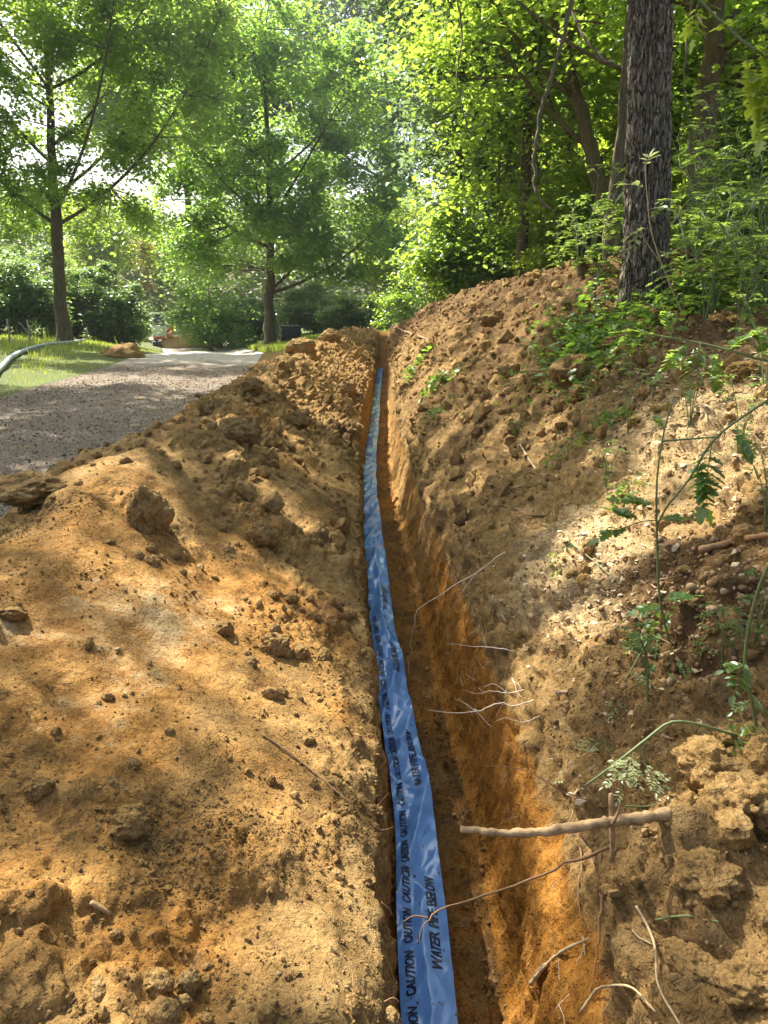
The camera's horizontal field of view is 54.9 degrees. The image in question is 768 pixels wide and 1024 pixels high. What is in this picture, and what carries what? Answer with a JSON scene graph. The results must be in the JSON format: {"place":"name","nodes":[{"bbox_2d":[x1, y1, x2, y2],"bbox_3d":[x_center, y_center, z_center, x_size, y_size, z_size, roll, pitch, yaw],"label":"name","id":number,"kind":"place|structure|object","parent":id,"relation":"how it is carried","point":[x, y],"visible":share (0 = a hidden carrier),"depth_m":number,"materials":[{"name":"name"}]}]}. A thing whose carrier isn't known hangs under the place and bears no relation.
{"place":"outdoors","nodes":[
{"label":"outdoors","id":0,"kind":"place"},
{"bbox_2d":[0,322,163,396],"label":"grass verge","id":1,"kind":"object","parent":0,"point":[13,364],"depth_m":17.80,"materials":[{"name":"plant"}]},
{"bbox_2d":[0,250,81,337],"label":"rhododendron","id":2,"kind":"object","parent":1,"relation":"on","point":[21,302],"visible":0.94,"depth_m":32.96,"materials":[{"name":"green plant"}]},
{"bbox_2d":[0,338,86,371],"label":"plastic pipe","id":3,"kind":"object","parent":1,"relation":"on","point":[6,361],"visible":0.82,"depth_m":20.97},
{"bbox_2d":[6,242,96,334],"bbox_3d":[-18.308,-11.554,39.228,6.341,5.266,5.369,0,16,0],"label":"rhododendron","id":4,"kind":"object","parent":1,"relation":"on","point":[43,256],"visible":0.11,"depth_m":38.44,"materials":[{"name":"green plant"}]},
{"bbox_2d":[29,259,162,346],"bbox_3d":[-14.323,-10.504,37.613,6.659,4.543,4.940,0,16,0],"label":"rhododendron","id":5,"kind":"object","parent":1,"relation":"on","point":[116,313],"visible":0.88,"depth_m":36.87,"materials":[{"name":"green plant"}]},
{"bbox_2d":[37,177,172,296],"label":"young oak","id":6,"kind":"object","parent":1,"relation":"on","point":[120,260],"visible":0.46,"depth_m":58.99,"materials":[{"name":"green plant"}]},
{"bbox_2d":[100,342,146,358],"bbox_3d":[-7.617,-4.562,21.680,1.353,0.799,1.084,0,16,0],"label":"earth mound","id":7,"kind":"object","parent":1,"relation":"on","point":[127,350],"visible":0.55,"depth_m":21.31,"materials":[{"name":"soil"}]},
{"bbox_2d":[0,0,267,343],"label":"oak tree","id":8,"kind":"object","parent":1,"relation":"on","point":[58,40],"visible":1,"depth_m":27.14,"materials":[{"name":"green plant"}]},
{"bbox_2d":[125,236,165,341],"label":"slender tree","id":9,"kind":"object","parent":1,"relation":"on","point":[142,251],"visible":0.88,"depth_m":55.30,"materials":[{"name":"green plant"}]},
{"bbox_2d":[0,323,263,517],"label":"gravel track","id":10,"kind":"structure","parent":0,"point":[222,358],"depth_m":11.78,"materials":[{"name":"gravel"}]},
{"bbox_2d":[34,0,303,334],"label":"beech tree","id":11,"kind":"object","parent":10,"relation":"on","point":[100,111],"visible":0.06,"depth_m":51.90,"materials":[{"name":"green plant"}]},
{"bbox_2d":[151,313,190,346],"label":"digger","id":12,"kind":"object","parent":10,"relation":"on","point":[164,335],"visible":0.67,"depth_m":49.06,"materials":[{"name":"metal"}]},
{"bbox_2d":[158,335,221,348],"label":"sand mound","id":13,"kind":"object","parent":10,"relation":"on","point":[169,342],"visible":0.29,"depth_m":48.87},
{"bbox_2d":[236,319,401,352],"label":"ground","id":14,"kind":"structure","parent":0,"point":[395,324],"depth_m":60.03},
{"bbox_2d":[0,326,389,1023],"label":"spoil heap","id":15,"kind":"object","parent":14,"relation":"on","point":[160,634],"visible":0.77,"depth_m":2.19,"materials":[{"name":"soil"}]},
{"bbox_2d":[0,470,66,507],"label":"soil clod","id":16,"kind":"object","parent":15,"relation":"on","point":[27,489],"visible":0.89,"depth_m":3.57,"materials":[{"name":"soil"}]},
{"bbox_2d":[21,774,55,800],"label":"soil clod","id":17,"kind":"object","parent":15,"relation":"on","point":[39,787],"visible":1,"depth_m":1.77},
{"bbox_2d":[109,803,152,840],"bbox_3d":[-0.612,0.750,1.786,0.106,0.090,0.102,0,16,0],"label":"soil clod","id":18,"kind":"object","parent":15,"relation":"on","point":[132,822],"visible":0.98,"depth_m":1.76,"materials":[{"name":"soil"}]},
{"bbox_2d":[126,485,174,535],"bbox_3d":[-1.070,-0.005,3.368,0.175,0.260,0.222,11,19,34],"label":"soil clod","id":19,"kind":"object","parent":15,"relation":"on","point":[149,510],"visible":0.94,"depth_m":3.31,"materials":[{"name":"soil"}]},
{"bbox_2d":[215,416,262,447],"bbox_3d":[-1.065,-0.576,5.436,0.350,0.258,0.361,0,16,0],"label":"soil clod","id":20,"kind":"object","parent":15,"relation":"on","point":[242,430],"visible":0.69,"depth_m":5.33,"materials":[{"name":"soil"}]},
{"bbox_2d":[232,376,263,396],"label":"soil clod","id":21,"kind":"object","parent":15,"relation":"on","point":[253,386],"visible":0.85,"depth_m":7.38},
{"bbox_2d":[0,326,512,1023],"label":"soil crumbs","id":22,"kind":"object","parent":15,"relation":"on","point":[160,986],"visible":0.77,"depth_m":2.40,"materials":[{"name":"soil"}]},
{"bbox_2d":[243,519,279,548],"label":"soil clod","id":23,"kind":"object","parent":15,"relation":"on","point":[260,533],"visible":0.87,"depth_m":3.83,"materials":[{"name":"soil"}]},
{"bbox_2d":[258,632,290,656],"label":"soil clod","id":24,"kind":"object","parent":15,"relation":"on","point":[276,644],"visible":0.8,"depth_m":2.80,"materials":[{"name":"soil"}]},
{"bbox_2d":[285,409,311,429],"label":"soil clod","id":25,"kind":"object","parent":15,"relation":"on","point":[298,419],"visible":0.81,"depth_m":6.94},
{"bbox_2d":[285,337,315,354],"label":"soil clod","id":26,"kind":"object","parent":15,"relation":"on","point":[300,345],"visible":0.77,"depth_m":12.99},
{"bbox_2d":[159,266,264,350],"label":"hazel bush","id":27,"kind":"object","parent":14,"relation":"on","point":[209,329],"visible":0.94,"depth_m":46.02,"materials":[{"name":"green plant"}]},
{"bbox_2d":[204,295,282,347],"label":"rhododendron","id":28,"kind":"object","parent":14,"relation":"on","point":[255,324],"visible":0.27,"depth_m":48.99,"materials":[{"name":"green plant"}]},
{"bbox_2d":[106,0,434,343],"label":"maple tree","id":29,"kind":"object","parent":14,"relation":"on","point":[266,217],"visible":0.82,"depth_m":35.07,"materials":[{"name":"green plant"}]},
{"bbox_2d":[243,328,388,352],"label":"grass","id":30,"kind":"structure","parent":14,"relation":"on","point":[278,345],"depth_m":34.95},
{"bbox_2d":[275,280,361,333],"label":"rhododendron","id":31,"kind":"object","parent":14,"relation":"on","point":[291,315],"visible":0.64,"depth_m":46.81,"materials":[{"name":"green plant"}]},
{"bbox_2d":[311,291,393,329],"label":"rhododendron","id":32,"kind":"object","parent":14,"relation":"on","point":[348,313],"visible":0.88,"depth_m":43.76,"materials":[{"name":"green plant"}]},
{"bbox_2d":[240,0,469,324],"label":"ash tree","id":33,"kind":"object","parent":14,"relation":"on","point":[344,11],"visible":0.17,"depth_m":56.46,"materials":[{"name":"green plant"}]},
{"bbox_2d":[0,97,759,332],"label":"wood","id":34,"kind":"object","parent":14,"relation":"on","point":[158,300],"visible":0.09,"depth_m":76.44,"materials":[{"name":"green plant"}]},
{"bbox_2d":[342,182,438,320],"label":"lime tree","id":35,"kind":"object","parent":14,"relation":"on","point":[401,221],"visible":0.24,"depth_m":42.13,"materials":[{"name":"plant"}]},
{"bbox_2d":[364,248,447,330],"bbox_3d":[1.396,-7.750,26.667,4.524,3.351,3.496,0,16,0],"label":"hazel bush","id":36,"kind":"object","parent":14,"relation":"on","point":[401,300],"visible":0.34,"depth_m":26.38,"materials":[{"name":"green plant"}]},
{"bbox_2d":[389,5,616,250],"bbox_3d":[5.022,-12.774,28.291,9.407,12.426,8.807,12,20,36],"label":"woodland tree","id":37,"kind":"object","parent":14,"relation":"on","point":[543,158],"visible":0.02,"depth_m":27.65,"materials":[{"name":"green plant"}]},
{"bbox_2d":[0,0,674,315],"label":"sky","id":38,"kind":"structure","parent":0,"point":[133,185],"materials":[{"name":"white"}]},
{"bbox_2d":[358,329,654,1023],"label":"trench","id":39,"kind":"object","parent":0,"point":[539,918],"visible":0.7,"depth_m":2.89,"materials":[{"name":"soil"}]},
{"bbox_2d":[363,368,457,1023],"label":"warning tape","id":40,"kind":"object","parent":39,"relation":"on","point":[410,792],"visible":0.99,"depth_m":3.06,"materials":[{"name":"blue plastic"}]},
{"bbox_2d":[419,484,611,1015],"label":"wall rootlets","id":41,"kind":"object","parent":39,"relation":"attached to","point":[506,767],"depth_m":2.94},
{"bbox_2d":[388,245,767,1023],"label":"earth bank","id":42,"kind":"structure","parent":0,"point":[658,895],"depth_m":3.12,"materials":[{"name":"soil"}]},
{"bbox_2d":[0,328,767,988],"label":"pebbles","id":43,"kind":"object","parent":42,"relation":"on","point":[712,582],"visible":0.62,"depth_m":2.59,"materials":[{"name":"stone"}]},
{"bbox_2d":[418,361,461,403],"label":"weed tuft","id":44,"kind":"object","parent":42,"relation":"on","point":[432,383],"visible":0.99,"depth_m":9.02,"materials":[{"name":"green plant"}]},
{"bbox_2d":[374,184,514,299],"bbox_3d":[1.774,-6.073,17.067,4.032,2.778,2.832,0,16,0],"label":"hazel bush","id":45,"kind":"object","parent":42,"relation":"on","point":[465,277],"visible":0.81,"depth_m":16.75,"materials":[{"name":"green plant"}]},
{"bbox_2d":[337,0,607,295],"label":"woodland tree","id":46,"kind":"object","parent":42,"relation":"on","point":[426,112],"visible":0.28,"depth_m":17.52,"materials":[{"name":"green plant"}]},
{"bbox_2d":[479,309,504,327],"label":"soil clod","id":47,"kind":"object","parent":42,"relation":"on","point":[489,318],"visible":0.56,"depth_m":9.16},
{"bbox_2d":[328,0,676,254],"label":"woodland tree","id":48,"kind":"object","parent":42,"relation":"on","point":[585,139],"visible":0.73,"depth_m":12.89,"materials":[{"name":"green plant"}]},
{"bbox_2d":[403,845,609,942],"bbox_3d":[0.322,0.951,1.874,0.578,0.116,0.043,-6,17,-20],"label":"root","id":49,"kind":"object","parent":42,"relation":"attached to","point":[598,851],"visible":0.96,"depth_m":1.88,"materials":[{"name":"wood"}]},
{"bbox_2d":[347,0,692,276],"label":"woodland tree","id":50,"kind":"object","parent":42,"relation":"on","point":[504,128],"visible":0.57,"depth_m":14.50,"materials":[{"name":"green plant"}]},
{"bbox_2d":[484,202,588,279],"bbox_3d":[4.026,-5.782,16.766,3.749,2.354,3.070,0,16,0],"label":"hazel bush","id":51,"kind":"object","parent":42,"relation":"on","point":[512,242],"visible":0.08,"depth_m":16.40,"materials":[{"name":"green plant"}]},
{"bbox_2d":[421,0,707,260],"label":"woodland tree","id":52,"kind":"object","parent":42,"relation":"on","point":[582,39],"visible":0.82,"depth_m":9.10,"materials":[{"name":"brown plant"}]},
{"bbox_2d":[532,0,573,212],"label":"vine","id":53,"kind":"object","parent":52,"relation":"hanging from","point":[562,41],"visible":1,"depth_m":8.38,"materials":[{"name":"brown plant"}]},
{"bbox_2d":[543,215,585,268],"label":"cow parsley","id":54,"kind":"object","parent":42,"relation":"on","point":[557,247],"visible":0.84,"depth_m":9.41,"materials":[{"name":"green plant"}]},
{"bbox_2d":[460,802,670,837],"bbox_3d":[0.439,0.672,1.635,0.547,0.092,0.059,-3,16,-9],"label":"broken stick","id":55,"kind":"object","parent":42,"relation":"on","point":[637,818],"visible":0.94,"depth_m":1.62,"materials":[{"name":"wood"}]},
{"bbox_2d":[547,353,594,387],"bbox_3d":[1.479,-1.081,5.740,0.405,0.306,0.306,0,16,0],"label":"soil clod","id":56,"kind":"object","parent":42,"relation":"on","point":[560,369],"visible":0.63,"depth_m":5.66,"materials":[{"name":"soil"}]},
{"bbox_2d":[387,246,767,1023],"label":"bank crumbs","id":57,"kind":"object","parent":42,"relation":"on","point":[735,828],"visible":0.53,"depth_m":4.42,"materials":[{"name":"soil"}]},
{"bbox_2d":[416,0,742,253],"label":"woodland tree","id":58,"kind":"object","parent":42,"relation":"on","point":[611,136],"visible":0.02,"depth_m":17.81,"materials":[{"name":"green plant"}]},
{"bbox_2d":[556,196,612,277],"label":"cow parsley","id":59,"kind":"object","parent":42,"relation":"on","point":[585,229],"visible":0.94,"depth_m":7.52,"materials":[{"name":"green plant"}]},
{"bbox_2d":[498,156,675,275],"bbox_3d":[4.014,-5.578,14.575,3.769,2.647,3.222,0,16,0],"label":"hazel bush","id":60,"kind":"object","parent":42,"relation":"on","point":[537,262],"visible":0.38,"depth_m":14.43,"materials":[{"name":"green plant"}]},
{"bbox_2d":[562,325,616,354],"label":"weed tuft","id":61,"kind":"object","parent":42,"relation":"on","point":[611,327],"visible":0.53,"depth_m":5.91,"materials":[{"name":"green plant"}]},
{"bbox_2d":[558,160,624,261],"bbox_3d":[2.388,-3.344,8.440,0.619,1.129,0.960,-13,20,-39],"label":"cow parsley","id":62,"kind":"object","parent":42,"relation":"on","point":[610,206],"visible":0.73,"depth_m":8.33,"materials":[{"name":"green plant"}]},
{"bbox_2d":[562,190,623,288],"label":"cow parsley","id":63,"kind":"object","parent":42,"relation":"on","point":[603,262],"visible":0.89,"depth_m":6.89,"materials":[{"name":"green plant"}]},
{"bbox_2d":[564,406,630,445],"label":"weed tuft","id":64,"kind":"object","parent":42,"relation":"on","point":[608,415],"visible":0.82,"depth_m":4.58,"materials":[{"name":"green plant"}]},
{"bbox_2d":[428,284,767,850],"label":"wood chips","id":65,"kind":"object","parent":42,"relation":"on","point":[674,548],"visible":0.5,"depth_m":3.40,"materials":[{"name":"wood"}]},
{"bbox_2d":[588,168,625,257],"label":"cow parsley","id":66,"kind":"object","parent":42,"relation":"on","point":[615,246],"visible":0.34,"depth_m":7.93,"materials":[{"name":"green plant"}]},
{"bbox_2d":[491,2,767,247],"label":"woodland tree","id":67,"kind":"object","parent":42,"relation":"on","point":[614,93],"visible":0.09,"depth_m":17.56,"materials":[{"name":"green plant"}]},
{"bbox_2d":[493,242,767,422],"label":"ground ivy","id":68,"kind":"object","parent":42,"relation":"on","point":[572,337],"visible":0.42,"depth_m":6.07,"materials":[{"name":"green plant"}]},
{"bbox_2d":[610,747,650,787],"bbox_3d":[0.722,0.740,2.093,0.121,0.129,0.193,-12,20,-37],"label":"soil clod","id":69,"kind":"object","parent":42,"relation":"on","point":[616,754],"visible":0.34,"depth_m":2.07,"materials":[{"name":"soil"}]},
{"bbox_2d":[617,623,660,700],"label":"wispy weed","id":70,"kind":"object","parent":42,"relation":"on","point":[645,673],"visible":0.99,"depth_m":2.27,"materials":[{"name":"green plant"}]},
{"bbox_2d":[615,0,673,310],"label":"mature oak","id":71,"kind":"object","parent":42,"relation":"on","point":[650,24],"visible":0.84,"depth_m":5.87,"materials":[{"name":"brown plant"}]},
{"bbox_2d":[679,0,767,157],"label":"maple branch","id":72,"kind":"object","parent":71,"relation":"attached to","point":[755,86],"visible":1,"depth_m":2.62,"materials":[{"name":"green plant"}]},
{"bbox_2d":[553,641,737,807],"bbox_3d":[0.692,0.737,2.131,0.406,0.623,0.783,0,16,0],"label":"uprooted hemlock","id":73,"kind":"object","parent":42,"relation":"on","point":[617,763],"visible":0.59,"depth_m":1.78,"materials":[{"name":"green plant"}]},
{"bbox_2d":[620,605,675,669],"bbox_3d":[0.909,0.394,2.570,0.187,0.202,0.282,7,17,24],"label":"weed tuft","id":74,"kind":"object","parent":42,"relation":"on","point":[657,612],"visible":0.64,"depth_m":2.58,"materials":[{"name":"green plant"}]},
{"bbox_2d":[621,148,684,317],"bbox_3d":[1.978,-1.992,5.410,0.564,1.278,0.322,2,16,7],"label":"dry cow parsley","id":75,"kind":"object","parent":42,"relation":"on","point":[637,183],"visible":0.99,"depth_m":5.38,"materials":[{"name":"green plant"}]},
{"bbox_2d":[545,0,767,250],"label":"woodland tree","id":76,"kind":"object","parent":42,"relation":"on","point":[713,47],"visible":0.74,"depth_m":10.80,"materials":[{"name":"brown plant"}]},
{"bbox_2d":[632,905,680,1023],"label":"twig","id":77,"kind":"object","parent":42,"relation":"on","point":[655,950],"visible":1,"depth_m":1.57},
{"bbox_2d":[586,396,767,641],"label":"elder shoot","id":78,"kind":"object","parent":42,"relation":"on","point":[702,492],"visible":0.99,"depth_m":2.34,"materials":[{"name":"green plant"}]},
{"bbox_2d":[604,0,767,251],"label":"woodland tree","id":79,"kind":"object","parent":42,"relation":"on","point":[689,90],"visible":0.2,"depth_m":14.32,"materials":[{"name":"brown plant"}]},
{"bbox_2d":[608,300,767,403],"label":"elder branch","id":80,"kind":"object","parent":42,"relation":"on","point":[715,385],"visible":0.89,"depth_m":3.73,"materials":[{"name":"green plant"}]},
{"bbox_2d":[659,936,720,987],"bbox_3d":[0.629,0.926,1.520,0.134,0.072,0.099,14,21,41],"label":"soil clod","id":81,"kind":"object","parent":42,"relation":"on","point":[696,961],"visible":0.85,"depth_m":1.50,"materials":[{"name":"soil"}]},
{"bbox_2d":[671,361,712,425],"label":"wispy weed","id":82,"kind":"object","parent":42,"relation":"on","point":[686,405],"visible":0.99,"depth_m":3.69,"materials":[{"name":"green plant"}]},
{"bbox_2d":[667,623,725,684],"bbox_3d":[0.983,0.442,2.341,0.177,0.190,0.158,0,16,0],"label":"weed tuft","id":83,"kind":"object","parent":42,"relation":"on","point":[680,663],"visible":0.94,"depth_m":2.35,"materials":[{"name":"green plant"}]},
{"bbox_2d":[645,189,752,307],"bbox_3d":[2.289,-1.908,5.531,0.577,0.842,0.976,0,16,0],"label":"cow parsley","id":84,"kind":"object","parent":42,"relation":"on","point":[682,289],"visible":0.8,"depth_m":5.41,"materials":[{"name":"green plant"}]},
{"bbox_2d":[670,102,733,245],"bbox_3d":[3.173,-3.454,7.713,0.797,1.518,1.177,3,16,10],"label":"cow parsley","id":85,"kind":"object","parent":42,"relation":"on","point":[682,189],"visible":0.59,"depth_m":7.60,"materials":[{"name":"green plant"}]},
{"bbox_2d":[666,845,745,907],"bbox_3d":[0.698,0.787,1.593,0.160,0.096,0.138,-11,19,-35],"label":"soil clod","id":86,"kind":"object","parent":42,"relation":"on","point":[703,875],"visible":0.98,"depth_m":1.56,"materials":[{"name":"soil"}]},
{"bbox_2d":[670,117,742,277],"bbox_3d":[2.707,-2.673,6.422,0.864,1.384,0.944,0,16,0],"label":"cow parsley","id":87,"kind":"object","parent":42,"relation":"on","point":[695,219],"visible":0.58,"depth_m":6.47,"materials":[{"name":"green plant"}]},
{"bbox_2d":[649,146,767,314],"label":"cow parsley","id":88,"kind":"object","parent":42,"relation":"on","point":[716,235],"visible":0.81,"depth_m":5.23,"materials":[{"name":"green plant"}]},
{"bbox_2d":[670,734,748,790],"bbox_3d":[0.829,0.643,1.853,0.192,0.148,0.191,0,16,0],"label":"soil clod","id":89,"kind":"object","parent":42,"relation":"on","point":[701,760],"visible":0.57,"depth_m":1.82,"materials":[{"name":"soil"}]},
{"bbox_2d":[671,79,758,267],"bbox_3d":[2.935,-2.873,6.512,0.808,1.502,0.847,0,16,0],"label":"cow parsley","id":90,"kind":"object","parent":42,"relation":"on","point":[726,196],"visible":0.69,"depth_m":6.48,"materials":[{"name":"green plant"}]},
{"bbox_2d":[669,218,764,320],"bbox_3d":[2.151,-1.548,4.827,0.529,0.655,0.530,13,20,39],"label":"cow parsley","id":91,"kind":"object","parent":42,"relation":"on","point":[697,266],"visible":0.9,"depth_m":4.81,"materials":[{"name":"green plant"}]},
{"bbox_2d":[676,90,762,246],"bbox_3d":[3.731,-3.598,7.977,1.186,1.647,0.924,-8,17,-25],"label":"cow parsley","id":92,"kind":"object","parent":42,"relation":"on","point":[712,141],"visible":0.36,"depth_m":7.84,"materials":[{"name":"green plant"}]},
{"bbox_2d":[694,601,767,669],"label":"wispy weed","id":93,"kind":"object","parent":42,"relation":"on","point":[719,628],"visible":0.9,"depth_m":2.19,"materials":[{"name":"green plant"}]},
{"bbox_2d":[697,769,767,836],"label":"soil clod","id":94,"kind":"object","parent":42,"relation":"on","point":[746,791],"visible":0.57,"depth_m":1.68,"materials":[{"name":"soil"}]},
{"bbox_2d":[698,532,767,553],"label":"fallen branch","id":95,"kind":"object","parent":42,"relation":"on","point":[704,549],"visible":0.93,"depth_m":2.78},
{"bbox_2d":[700,192,767,325],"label":"cow parsley","id":96,"kind":"object","parent":42,"relation":"on","point":[751,304],"visible":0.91,"depth_m":4.60,"materials":[{"name":"green plant"}]},
{"bbox_2d":[702,149,767,300],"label":"cow parsley","id":97,"kind":"object","parent":42,"relation":"on","point":[743,228],"visible":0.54,"depth_m":5.49,"materials":[{"name":"green plant"}]},
{"bbox_2d":[702,93,767,246],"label":"cow parsley","id":98,"kind":"object","parent":42,"relation":"on","point":[749,181],"visible":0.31,"depth_m":7.77,"materials":[{"name":"green plant"}]},
{"bbox_2d":[703,124,767,303],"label":"cow parsley","id":99,"kind":"object","parent":42,"relation":"on","point":[764,291],"visible":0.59,"depth_m":5.14,"materials":[{"name":"green plant"}]},
{"bbox_2d":[712,949,767,1010],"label":"soil clod","id":100,"kind":"object","parent":42,"relation":"on","point":[740,978],"visible":0.97,"depth_m":1.41,"materials":[{"name":"soil"}]},
{"bbox_2d":[712,374,767,453],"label":"wispy weed","id":101,"kind":"object","parent":42,"relation":"on","point":[750,407],"visible":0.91,"depth_m":3.17,"materials":[{"name":"green plant"}]},
{"bbox_2d":[714,564,767,726],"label":"elder shoot","id":102,"kind":"object","parent":42,"relation":"on","point":[746,680],"visible":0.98,"depth_m":1.80,"materials":[{"name":"green plant"}]},
{"bbox_2d":[724,359,757,382],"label":"soil clod","id":103,"kind":"object","parent":42,"relation":"on","point":[742,370],"visible":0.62,"depth_m":3.82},
{"bbox_2d":[721,719,762,755],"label":"weed tuft","id":104,"kind":"object","parent":42,"relation":"on","point":[744,730],"visible":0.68,"depth_m":1.84,"materials":[{"name":"green plant"}]},
{"bbox_2d":[722,252,767,339],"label":"wispy weed","id":105,"kind":"object","parent":42,"relation":"on","point":[741,318],"visible":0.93,"depth_m":4.25,"materials":[{"name":"green plant"}]},
{"bbox_2d":[729,294,767,384],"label":"wispy weed","id":106,"kind":"object","parent":42,"relation":"on","point":[762,366],"visible":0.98,"depth_m":3.44,"materials":[{"name":"green plant"}]},
{"bbox_2d":[741,568,767,641],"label":"wispy weed","id":107,"kind":"object","parent":42,"relation":"on","point":[758,619],"visible":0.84,"depth_m":2.17,"materials":[{"name":"green plant"}]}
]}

